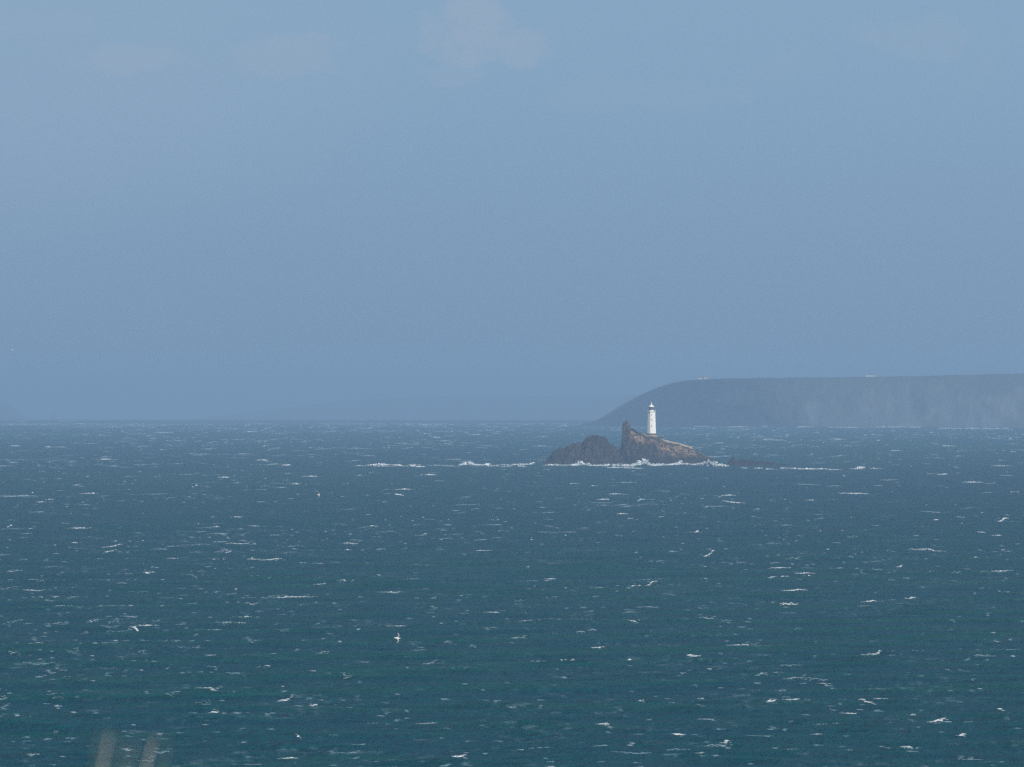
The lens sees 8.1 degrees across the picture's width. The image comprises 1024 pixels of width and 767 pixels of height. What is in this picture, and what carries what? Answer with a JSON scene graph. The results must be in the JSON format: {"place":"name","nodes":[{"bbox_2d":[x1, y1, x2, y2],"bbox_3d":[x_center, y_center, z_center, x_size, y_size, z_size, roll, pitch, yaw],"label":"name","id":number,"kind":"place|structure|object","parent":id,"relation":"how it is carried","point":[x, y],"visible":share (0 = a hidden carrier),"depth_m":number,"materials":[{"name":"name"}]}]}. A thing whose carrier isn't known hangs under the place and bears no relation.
{"place":"outdoors","nodes":[
{"label":"outdoors","id":0,"kind":"place"},
{"bbox_2d":[0,401,25,419],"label":"island","id":1,"kind":"structure","parent":0,"point":[8,412],"depth_m":30520.53,"materials":[{"name":"grey"}]},
{"bbox_2d":[191,394,640,419],"bbox_3d":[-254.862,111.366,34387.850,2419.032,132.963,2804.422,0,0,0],"label":"hills","id":2,"kind":"structure","parent":0,"point":[554,407],"depth_m":33097.19,"materials":[{"name":"grey"}]},
{"bbox_2d":[0,420,1023,766],"bbox_3d":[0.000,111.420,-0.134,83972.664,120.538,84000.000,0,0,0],"label":"sea","id":3,"kind":"structure","parent":0,"point":[562,712],"depth_m":1846.32,"materials":[{"name":"liquid"}]},
{"bbox_2d":[0,423,1023,766],"bbox_3d":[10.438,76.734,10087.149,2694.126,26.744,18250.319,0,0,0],"label":"whitecaps","id":4,"kind":"object","parent":3,"relation":"on","point":[242,455],"visible":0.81,"depth_m":2530.05,"materials":[{"name":"liquid"}]},
{"bbox_2d":[541,435,624,464],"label":"sea rock","id":5,"kind":"object","parent":3,"relation":"in","point":[595,450],"visible":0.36,"depth_m":5468.91,"materials":[{"name":"brown stone"}]},
{"bbox_2d":[357,458,877,469],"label":"surf","id":6,"kind":"structure","parent":3,"relation":"on","point":[646,462],"depth_m":5364.15,"materials":[{"name":"liquid"}]},
{"bbox_2d":[618,420,726,464],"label":"rocky island","id":7,"kind":"structure","parent":3,"relation":"in","point":[635,447],"depth_m":5488.78,"materials":[{"name":"brown stone"}]},
{"bbox_2d":[631,428,661,441],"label":"enclosure wall","id":8,"kind":"structure","parent":7,"relation":"on","point":[644,436],"depth_m":5495.82,"materials":[{"name":"grey stone"}]},
{"bbox_2d":[646,402,655,434],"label":"lighthouse","id":9,"kind":"object","parent":7,"relation":"on","point":[651,425],"visible":1,"depth_m":5500.48,"materials":[{"name":"white paint"}]},
{"bbox_2d":[664,440,691,448],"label":"boundary wall","id":10,"kind":"structure","parent":7,"relation":"on","point":[678,443],"depth_m":5497.65,"materials":[{"name":"stone"}]},
{"bbox_2d":[727,458,789,465],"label":"reef","id":11,"kind":"object","parent":3,"relation":"in","point":[733,462],"visible":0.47,"depth_m":5383.82},
{"bbox_2d":[698,426,1009,428],"bbox_3d":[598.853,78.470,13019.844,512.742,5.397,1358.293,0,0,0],"label":"shore surf","id":12,"kind":"structure","parent":3,"relation":"on","point":[878,427],"depth_m":13069.37,"materials":[{"name":"liquid"}]},
{"bbox_2d":[0,0,1023,419],"label":"sky","id":13,"kind":"structure","parent":0,"point":[209,208],"materials":[{"name":"blue"}]},
{"bbox_2d":[579,373,1023,426],"bbox_3d":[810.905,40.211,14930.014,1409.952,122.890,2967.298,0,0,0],"label":"headland","id":14,"kind":"structure","parent":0,"point":[989,400],"depth_m":13518.12,"materials":[{"name":"stone"}]},
{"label":"ground","id":15,"kind":"structure","parent":0,"visible":0},
{"bbox_2d":[101,728,110,766],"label":"grass stalk","id":16,"kind":"object","parent":15,"relation":"on","point":[103,761],"depth_m":14.00,"materials":[{"name":"plant"}]},
{"bbox_2d":[117,731,123,766],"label":"grass stalk","id":17,"kind":"object","parent":15,"relation":"on","point":[120,750],"depth_m":14.35,"materials":[{"name":"plant"}]},
{"bbox_2d":[145,735,155,766],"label":"grass stalk","id":18,"kind":"object","parent":15,"relation":"on","point":[147,761],"depth_m":14.70,"materials":[{"name":"plant"}]}
]}

